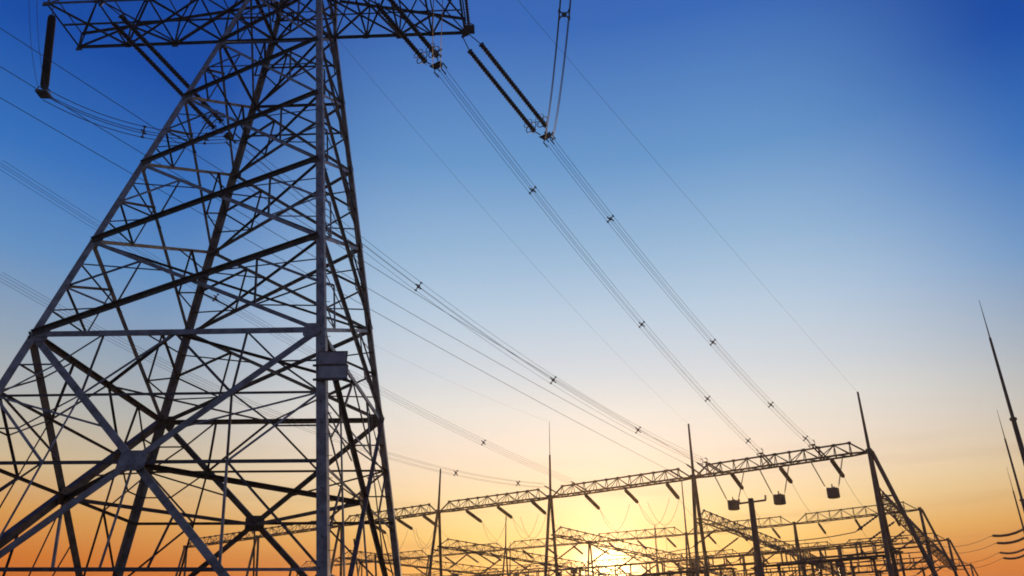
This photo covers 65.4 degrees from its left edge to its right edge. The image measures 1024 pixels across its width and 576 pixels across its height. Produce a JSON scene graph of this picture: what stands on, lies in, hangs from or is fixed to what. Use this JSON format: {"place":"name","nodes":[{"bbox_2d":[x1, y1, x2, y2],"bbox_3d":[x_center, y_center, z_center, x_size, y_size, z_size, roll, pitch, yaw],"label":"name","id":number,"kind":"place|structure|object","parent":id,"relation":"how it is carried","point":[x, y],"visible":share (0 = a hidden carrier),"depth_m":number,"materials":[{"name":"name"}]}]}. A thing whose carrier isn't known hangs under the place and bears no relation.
{"place":"outdoors","nodes":[
{"label":"outdoors","id":0,"kind":"place"},
{"bbox_2d":[0,273,541,487],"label":"conductor bundle","id":1,"kind":"object","parent":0,"point":[250,400],"visible":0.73,"depth_m":75.03,"materials":[{"name":"metal"}]},
{"bbox_2d":[0,160,571,482],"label":"conductor bundle","id":2,"kind":"object","parent":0,"point":[482,442],"visible":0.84,"depth_m":74.27,"materials":[{"name":"metal"}]},
{"bbox_2d":[0,0,1023,575],"label":"sky","id":3,"kind":"structure","parent":0,"point":[863,160],"materials":[{"name":"blue"}]},
{"label":"ground","id":4,"kind":"structure","parent":0,"visible":0},
{"bbox_2d":[0,0,467,575],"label":"transmission tower","id":5,"kind":"structure","parent":4,"relation":"on","point":[330,364],"depth_m":40.75,"materials":[{"name":"metal"}]},
{"bbox_2d":[35,7,55,98],"bbox_3d":[-28.243,-14.572,48.889,1.622,6.975,0.729,1,-27,0],"label":"suspension insulator","id":6,"kind":"object","parent":5,"relation":"hanging from","point":[49,44],"visible":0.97,"depth_m":48.40,"materials":[{"name":"ceramic"}]},
{"bbox_2d":[29,11,45,88],"bbox_3d":[-27.417,-15.235,46.203,0.444,5.618,5.460,4,-27,-7],"label":"jumper cable","id":7,"kind":"object","parent":6,"relation":"hanging from","point":[39,48],"visible":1,"depth_m":45.98,"materials":[{"name":"metal"}]},
{"bbox_2d":[98,0,240,146],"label":"insulator set","id":8,"kind":"object","parent":5,"relation":"attached to","point":[151,62],"visible":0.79,"depth_m":52.00,"materials":[{"name":"porcelain"},{"name":"steel"}]},
{"bbox_2d":[43,88,228,144],"bbox_3d":[-23.508,-10.763,50.825,11.099,2.978,0.620,20,-33,-34],"label":"jumper cable","id":9,"kind":"object","parent":8,"relation":"hanging from","point":[143,131],"visible":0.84,"depth_m":49.79,"materials":[{"name":"metal"}]},
{"bbox_2d":[375,0,446,77],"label":"insulator set","id":10,"kind":"object","parent":5,"relation":"attached to","point":[424,60],"visible":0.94,"depth_m":51.55,"materials":[{"name":"porcelain"},{"name":"steel"}]},
{"bbox_2d":[432,0,442,68],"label":"jumper cable","id":11,"kind":"object","parent":10,"relation":"hanging from","point":[437,52],"visible":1,"depth_m":48.98,"materials":[{"name":"metal"}]},
{"bbox_2d":[437,67,760,452],"bbox_3d":[12.095,2.304,73.233,0.580,12.719,60.768,-17,-32,30],"label":"conductor bundle","id":12,"kind":"object","parent":10,"relation":"attached to","point":[641,324],"visible":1,"depth_m":64.86,"materials":[{"name":"metal"}]},
{"bbox_2d":[463,0,474,33],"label":"suspension insulator","id":13,"kind":"object","parent":5,"relation":"hanging from","point":[469,28],"visible":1,"depth_m":51.60,"materials":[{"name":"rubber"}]},
{"bbox_2d":[461,34,555,146],"bbox_3d":[-0.089,-13.462,55.214,1.908,3.133,10.000,-19,-33,33],"label":"insulator set","id":14,"kind":"object","parent":5,"relation":"attached to","point":[511,83],"visible":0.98,"depth_m":55.09,"materials":[{"name":"porcelain"},{"name":"steel"}]},
{"bbox_2d":[544,0,570,141],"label":"jumper cable","id":15,"kind":"object","parent":14,"relation":"hanging from","point":[564,14],"visible":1,"depth_m":47.66,"materials":[{"name":"metal"}]},
{"bbox_2d":[549,139,814,443],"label":"conductor bundle","id":16,"kind":"object","parent":14,"relation":"attached to","point":[712,341],"visible":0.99,"depth_m":67.94,"materials":[{"name":"metal"}]},
{"bbox_2d":[475,573,506,575],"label":"bus portal","id":17,"kind":"object","parent":4,"relation":"on","point":[491,574],"visible":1,"depth_m":130.37,"materials":[{"name":"metal"}]},
{"bbox_2d":[476,567,551,575],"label":"bus portal","id":18,"kind":"object","parent":4,"relation":"on","point":[513,570],"visible":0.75,"depth_m":140.43,"materials":[{"name":"metal"}]},
{"bbox_2d":[175,392,937,575],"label":"substation gantry","id":19,"kind":"object","parent":4,"relation":"on","point":[911,525],"visible":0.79,"depth_m":108.63,"materials":[{"name":"metal"}]},
{"bbox_2d":[248,277,540,418],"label":"ground wire","id":20,"kind":"object","parent":19,"relation":"attached to","point":[397,356],"visible":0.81,"depth_m":93.15,"materials":[{"name":"metal"}]},
{"bbox_2d":[396,518,412,529],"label":"insulator string","id":21,"kind":"object","parent":19,"relation":"attached to","point":[404,524],"visible":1,"depth_m":126.15,"materials":[{"name":"ceramic"}]},
{"bbox_2d":[421,514,437,526],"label":"insulator string","id":22,"kind":"object","parent":19,"relation":"attached to","point":[432,522],"visible":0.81,"depth_m":122.97,"materials":[{"name":"ceramic"}]},
{"bbox_2d":[449,552,469,568],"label":"insulator string","id":23,"kind":"object","parent":19,"relation":"attached to","point":[459,560],"visible":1,"depth_m":124.32,"materials":[{"name":"ceramic"}]},
{"bbox_2d":[466,510,482,522],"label":"insulator string","id":24,"kind":"object","parent":19,"relation":"attached to","point":[474,516],"visible":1,"depth_m":120.02,"materials":[{"name":"ceramic"}]},
{"bbox_2d":[476,552,495,564],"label":"insulator string","id":25,"kind":"object","parent":19,"relation":"attached to","point":[485,558],"visible":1,"depth_m":121.91,"materials":[{"name":"ceramic"}]},
{"bbox_2d":[499,560,553,575],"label":"busbar wire","id":26,"kind":"object","parent":25,"relation":"hanging from","point":[521,565],"visible":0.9,"depth_m":118.25,"materials":[{"name":"metal"}]},
{"bbox_2d":[497,506,512,518],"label":"insulator string","id":27,"kind":"object","parent":19,"relation":"attached to","point":[502,510],"visible":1,"depth_m":117.22,"materials":[{"name":"ceramic"}]},
{"bbox_2d":[341,43,682,418],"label":"ground wire","id":28,"kind":"object","parent":19,"relation":"attached to","point":[489,215],"visible":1,"depth_m":67.08,"materials":[{"name":"metal"}]},
{"bbox_2d":[508,557,527,569],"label":"insulator string","id":29,"kind":"object","parent":19,"relation":"attached to","point":[518,563],"visible":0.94,"depth_m":126.59,"materials":[{"name":"ceramic"}]},
{"bbox_2d":[531,565,586,570],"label":"busbar wire","id":30,"kind":"object","parent":29,"relation":"hanging from","point":[554,570],"visible":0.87,"depth_m":123.13,"materials":[{"name":"metal"}]},
{"bbox_2d":[531,500,546,514],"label":"insulator string","id":31,"kind":"object","parent":19,"relation":"attached to","point":[535,504],"visible":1,"depth_m":113.47,"materials":[{"name":"ceramic"}]},
{"bbox_2d":[558,542,579,558],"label":"insulator string","id":32,"kind":"object","parent":19,"relation":"attached to","point":[568,550],"visible":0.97,"depth_m":115.05,"materials":[{"name":"ceramic"}]},
{"bbox_2d":[584,494,599,509],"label":"insulator string","id":33,"kind":"object","parent":19,"relation":"attached to","point":[592,502],"visible":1,"depth_m":109.73,"materials":[{"name":"ceramic"}]},
{"bbox_2d":[587,549,608,565],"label":"insulator string","id":34,"kind":"object","parent":19,"relation":"attached to","point":[597,557],"visible":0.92,"depth_m":120.05,"materials":[{"name":"ceramic"}]},
{"bbox_2d":[588,542,610,554],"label":"insulator string","id":35,"kind":"object","parent":19,"relation":"attached to","point":[599,548],"visible":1,"depth_m":112.56,"materials":[{"name":"ceramic"}]},
{"bbox_2d":[616,554,637,569],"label":"insulator string","id":36,"kind":"object","parent":19,"relation":"attached to","point":[625,563],"visible":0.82,"depth_m":124.95,"materials":[{"name":"ceramic"}]},
{"bbox_2d":[617,548,640,561],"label":"insulator string","id":37,"kind":"object","parent":19,"relation":"attached to","point":[628,554],"visible":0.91,"depth_m":117.69,"materials":[{"name":"ceramic"}]},
{"bbox_2d":[641,555,714,573],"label":"busbar wire","id":38,"kind":"object","parent":37,"relation":"hanging from","point":[673,561],"visible":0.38,"depth_m":113.60,"materials":[{"name":"metal"}]},
{"bbox_2d":[624,489,638,503],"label":"insulator string","id":39,"kind":"object","parent":19,"relation":"attached to","point":[630,495],"visible":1,"depth_m":106.92,"materials":[{"name":"ceramic"}]},
{"bbox_2d":[638,501,668,566],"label":"jumper loop","id":40,"kind":"object","parent":39,"relation":"hanging from","point":[655,525],"visible":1,"depth_m":105.79,"materials":[{"name":"metal"}]},
{"bbox_2d":[665,482,679,498],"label":"insulator string","id":41,"kind":"object","parent":19,"relation":"attached to","point":[672,490],"visible":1,"depth_m":103.49,"materials":[{"name":"ceramic"}]},
{"bbox_2d":[648,501,678,571],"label":"jumper loop","id":42,"kind":"object","parent":41,"relation":"hanging from","point":[665,530],"visible":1,"depth_m":104.52,"materials":[{"name":"metal"}]},
{"bbox_2d":[667,469,685,479],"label":"insulator string","id":43,"kind":"object","parent":19,"relation":"attached to","point":[675,474],"visible":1,"depth_m":99.69,"materials":[{"name":"ceramic"}]},
{"bbox_2d":[0,97,665,468],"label":"power line","id":44,"kind":"object","parent":43,"relation":"attached to","point":[299,269],"visible":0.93,"depth_m":60.84,"materials":[{"name":"metal"}]},
{"bbox_2d":[522,5,855,389],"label":"ground wire","id":45,"kind":"object","parent":19,"relation":"attached to","point":[673,181],"visible":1,"depth_m":59.74,"materials":[{"name":"metal"}]},
{"bbox_2d":[686,464,703,476],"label":"insulator string","id":46,"kind":"object","parent":19,"relation":"attached to","point":[692,468],"visible":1,"depth_m":98.38,"materials":[{"name":"ceramic"}]},
{"bbox_2d":[0,66,685,463],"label":"power line","id":47,"kind":"object","parent":46,"relation":"attached to","point":[300,248],"visible":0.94,"depth_m":59.77,"materials":[{"name":"metal"}]},
{"bbox_2d":[692,528,717,547],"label":"insulator string","id":48,"kind":"object","parent":19,"relation":"attached to","point":[706,536],"visible":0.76,"depth_m":104.49,"materials":[{"name":"ceramic"}]},
{"bbox_2d":[696,462,713,474],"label":"insulator string","id":49,"kind":"object","parent":19,"relation":"attached to","point":[706,469],"visible":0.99,"depth_m":97.66,"materials":[{"name":"ceramic"}]},
{"bbox_2d":[0,28,688,457],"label":"power line","id":50,"kind":"object","parent":49,"relation":"attached to","point":[296,218],"visible":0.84,"depth_m":57.31,"materials":[{"name":"metal"}]},
{"bbox_2d":[700,457,724,473],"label":"insulator set","id":51,"kind":"object","parent":19,"relation":"attached to","point":[713,467],"visible":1,"depth_m":96.79,"materials":[{"name":"ceramic"}]},
{"bbox_2d":[234,141,704,463],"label":"conductor bundle","id":52,"kind":"object","parent":51,"relation":"attached to","point":[419,287],"visible":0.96,"depth_m":68.26,"materials":[{"name":"metal"}]},
{"bbox_2d":[715,536,740,554],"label":"insulator string","id":53,"kind":"object","parent":19,"relation":"attached to","point":[728,545],"visible":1,"depth_m":109.87,"materials":[{"name":"ceramic"}]},
{"bbox_2d":[714,472,743,510],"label":"line trap","id":54,"kind":"object","parent":19,"relation":"hanging from","point":[733,504],"visible":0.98,"depth_m":96.19,"materials":[{"name":"paint"}]},
{"bbox_2d":[730,472,743,489],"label":"insulator string","id":55,"kind":"object","parent":19,"relation":"attached to","point":[735,478],"visible":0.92,"depth_m":98.42,"materials":[{"name":"ceramic"}]},
{"bbox_2d":[726,527,752,540],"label":"insulator string","id":56,"kind":"object","parent":19,"relation":"attached to","point":[733,530],"visible":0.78,"depth_m":102.04,"materials":[{"name":"ceramic"}]},
{"bbox_2d":[736,548,753,561],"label":"insulator string","id":57,"kind":"object","parent":19,"relation":"attached to","point":[745,555],"visible":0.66,"depth_m":115.41,"materials":[{"name":"ceramic"}]},
{"bbox_2d":[749,536,777,549],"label":"insulator string","id":58,"kind":"object","parent":19,"relation":"attached to","point":[766,544],"visible":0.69,"depth_m":106.85,"materials":[{"name":"ceramic"}]},
{"bbox_2d":[778,541,867,575],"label":"busbar wire","id":59,"kind":"object","parent":58,"relation":"hanging from","point":[822,548],"visible":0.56,"depth_m":102.55,"materials":[{"name":"metal"}]},
{"bbox_2d":[757,448,774,467],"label":"insulator set","id":60,"kind":"object","parent":19,"relation":"attached to","point":[765,456],"visible":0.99,"depth_m":93.69,"materials":[{"name":"ceramic"}]},
{"bbox_2d":[759,465,788,504],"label":"line trap","id":61,"kind":"object","parent":19,"relation":"hanging from","point":[779,499],"visible":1,"depth_m":93.26,"materials":[{"name":"paint"}]},
{"bbox_2d":[768,543,796,556],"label":"insulator string","id":62,"kind":"object","parent":19,"relation":"attached to","point":[777,547],"visible":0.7,"depth_m":113.06,"materials":[{"name":"ceramic"}]},
{"bbox_2d":[797,549,878,557],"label":"busbar wire","id":63,"kind":"object","parent":62,"relation":"hanging from","point":[844,555],"visible":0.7,"depth_m":107.50,"materials":[{"name":"metal"}]},
{"bbox_2d":[779,466,792,483],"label":"insulator string","id":64,"kind":"object","parent":19,"relation":"attached to","point":[784,473],"visible":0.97,"depth_m":96.02,"materials":[{"name":"ceramic"}]},
{"bbox_2d":[807,440,827,459],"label":"insulator set","id":65,"kind":"object","parent":19,"relation":"attached to","point":[814,448],"visible":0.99,"depth_m":90.38,"materials":[{"name":"ceramic"}]},
{"bbox_2d":[810,457,842,498],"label":"line trap","id":66,"kind":"object","parent":19,"relation":"hanging from","point":[833,492],"visible":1,"depth_m":90.01,"materials":[{"name":"paint"}]},
{"bbox_2d":[830,458,844,477],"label":"insulator string","id":67,"kind":"object","parent":19,"relation":"attached to","point":[835,465],"visible":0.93,"depth_m":93.00,"materials":[{"name":"ceramic"}]},
{"bbox_2d":[855,514,877,531],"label":"insulator string","id":68,"kind":"object","parent":19,"relation":"attached to","point":[868,522],"visible":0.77,"depth_m":93.70,"materials":[{"name":"ceramic"}]},
{"bbox_2d":[868,520,896,540],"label":"insulator string","id":69,"kind":"object","parent":19,"relation":"attached to","point":[874,536],"visible":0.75,"depth_m":99.24,"materials":[{"name":"ceramic"}]},
{"bbox_2d":[879,530,905,549],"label":"insulator string","id":70,"kind":"object","parent":19,"relation":"attached to","point":[902,532],"visible":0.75,"depth_m":104.40,"materials":[{"name":"ceramic"}]},
{"bbox_2d":[523,566,599,575],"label":"bus portal","id":71,"kind":"object","parent":4,"relation":"on","point":[598,569],"visible":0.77,"depth_m":123.84,"materials":[{"name":"metal"}]},
{"bbox_2d":[570,567,578,575],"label":"equipment post","id":72,"kind":"object","parent":4,"relation":"on","point":[573,571],"visible":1,"depth_m":120.88,"materials":[{"name":"metal"}]},
{"bbox_2d":[296,481,957,575],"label":"substation gantry","id":73,"kind":"object","parent":4,"relation":"on","point":[942,554],"visible":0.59,"depth_m":136.05,"materials":[{"name":"metal"}]},
{"bbox_2d":[818,523,825,533],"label":"insulator string","id":74,"kind":"object","parent":73,"relation":"attached to","point":[822,528],"visible":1,"depth_m":126.64,"materials":[{"name":"ceramic"}]},
{"bbox_2d":[907,557,923,569],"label":"insulator string","id":75,"kind":"object","parent":73,"relation":"attached to","point":[915,563],"visible":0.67,"depth_m":121.27,"materials":[{"name":"ceramic"}]},
{"bbox_2d":[598,556,714,575],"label":"bus portal","id":76,"kind":"object","parent":4,"relation":"on","point":[667,573],"visible":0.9,"depth_m":106.22,"materials":[{"name":"metal"}]},
{"bbox_2d":[611,547,691,569],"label":"busbar wire","id":77,"kind":"object","parent":76,"relation":"attached to","point":[650,554],"visible":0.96,"depth_m":107.89,"materials":[{"name":"metal"}]},
{"bbox_2d":[411,525,969,575],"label":"substation gantry","id":78,"kind":"object","parent":4,"relation":"on","point":[949,541],"visible":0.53,"depth_m":155.06,"materials":[{"name":"metal"}]},
{"bbox_2d":[644,554,741,575],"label":"bus portal","id":79,"kind":"object","parent":4,"relation":"on","point":[724,568],"visible":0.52,"depth_m":111.58,"materials":[{"name":"metal"}]},
{"bbox_2d":[688,557,699,575],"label":"equipment post","id":80,"kind":"object","parent":4,"relation":"on","point":[691,563],"visible":0.71,"depth_m":107.66,"materials":[{"name":"metal"}]},
{"bbox_2d":[671,550,770,575],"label":"bus portal","id":81,"kind":"object","parent":4,"relation":"on","point":[720,566],"visible":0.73,"depth_m":122.01,"materials":[{"name":"metal"}]},
{"bbox_2d":[738,495,766,575],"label":"bus post","id":82,"kind":"object","parent":4,"relation":"on","point":[757,549],"visible":1,"depth_m":67.71,"materials":[{"name":"metal"}]},
{"bbox_2d":[726,566,809,575],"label":"bus portal","id":83,"kind":"object","parent":4,"relation":"on","point":[770,570],"visible":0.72,"depth_m":135.79,"materials":[{"name":"metal"}]},
{"bbox_2d":[741,559,819,575],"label":"bus portal","id":84,"kind":"object","parent":4,"relation":"on","point":[777,571],"visible":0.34,"depth_m":145.82,"materials":[{"name":"metal"}]},
{"bbox_2d":[742,541,882,575],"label":"bus portal","id":85,"kind":"object","parent":4,"relation":"on","point":[813,563],"visible":0.98,"depth_m":95.35,"materials":[{"name":"metal"}]},
{"bbox_2d":[759,532,854,574],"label":"busbar wire","id":86,"kind":"object","parent":85,"relation":"attached to","point":[807,539],"visible":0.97,"depth_m":96.82,"materials":[{"name":"metal"}]},
{"bbox_2d":[815,563,823,575],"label":"equipment post","id":87,"kind":"object","parent":4,"relation":"on","point":[820,566],"visible":0.9,"depth_m":105.06,"materials":[{"name":"metal"}]},
{"bbox_2d":[774,540,896,575],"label":"bus portal","id":88,"kind":"object","parent":4,"relation":"on","point":[839,557],"visible":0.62,"depth_m":102.69,"materials":[{"name":"metal"}]},
{"bbox_2d":[835,561,844,575],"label":"equipment post","id":89,"kind":"object","parent":4,"relation":"on","point":[839,565],"visible":0.88,"depth_m":103.60,"materials":[{"name":"metal"}]},
{"bbox_2d":[791,537,908,575],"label":"bus portal","id":90,"kind":"object","parent":4,"relation":"on","point":[868,553],"visible":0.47,"depth_m":111.70,"materials":[{"name":"metal"}]},
{"bbox_2d":[723,556,978,575],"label":"substation gantry","id":91,"kind":"object","parent":4,"relation":"on","point":[957,565],"visible":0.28,"depth_m":172.17,"materials":[{"name":"metal"}]},
{"bbox_2d":[828,557,926,575],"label":"bus portal","id":92,"kind":"object","parent":4,"relation":"on","point":[886,570],"visible":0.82,"depth_m":126.26,"materials":[{"name":"metal"}]},
{"bbox_2d":[842,551,932,575],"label":"bus portal","id":93,"kind":"object","parent":4,"relation":"on","point":[923,561],"visible":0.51,"depth_m":136.02,"materials":[{"name":"metal"}]},
{"bbox_2d":[979,301,1023,464],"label":"lightning mast","id":94,"kind":"object","parent":4,"relation":"on","point":[1012,419],"visible":1,"depth_m":72.63,"materials":[{"name":"metal"}]},
{"bbox_2d":[997,411,1023,511],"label":"lightning mast","id":95,"kind":"object","parent":4,"relation":"on","point":[1021,499],"visible":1,"depth_m":103.13,"materials":[{"name":"metal"}]},
{"bbox_2d":[1007,470,1023,531],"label":"lightning mast","id":96,"kind":"object","parent":4,"relation":"on","point":[1017,506],"visible":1,"depth_m":130.60,"materials":[{"name":"metal"}]},
{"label":"substation gantry","id":97,"kind":"object","parent":4,"relation":"on","visible":0},
{"bbox_2d":[990,528,1023,536],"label":"insulator string","id":98,"kind":"object","parent":97,"relation":"attached to","point":[1011,533],"visible":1,"depth_m":127.96,"materials":[{"name":"ceramic"}]},
{"bbox_2d":[995,537,1023,544],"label":"insulator string","id":99,"kind":"object","parent":97,"relation":"attached to","point":[1013,541],"visible":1,"depth_m":130.29,"materials":[{"name":"ceramic"}]},
{"bbox_2d":[999,548,1023,554],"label":"insulator string","id":100,"kind":"object","parent":97,"relation":"attached to","point":[1013,552],"visible":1,"depth_m":143.06,"materials":[{"name":"ceramic"}]},
{"bbox_2d":[1001,554,1023,559],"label":"insulator string","id":101,"kind":"object","parent":97,"relation":"attached to","point":[1013,558],"visible":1,"depth_m":144.39,"materials":[{"name":"ceramic"}]},
{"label":"insulator string","id":102,"kind":"object","parent":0,"visible":0},
{"bbox_2d":[823,558,883,575],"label":"busbar wire","id":103,"kind":"object","parent":102,"relation":"hanging from","point":[855,562],"visible":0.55,"depth_m":112.72,"materials":[{"name":"metal"}]},
{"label":"insulator string","id":104,"kind":"object","parent":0,"visible":0},
{"bbox_2d":[670,561,735,568],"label":"busbar wire","id":105,"kind":"object","parent":104,"relation":"hanging from","point":[702,566],"visible":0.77,"depth_m":118.24,"materials":[{"name":"metal"}]},
{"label":"insulator string","id":106,"kind":"object","parent":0,"visible":0},
{"bbox_2d":[565,571,613,575],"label":"busbar wire","id":107,"kind":"object","parent":106,"relation":"hanging from","point":[590,574],"visible":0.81,"depth_m":127.26,"materials":[{"name":"metal"}]}
]}

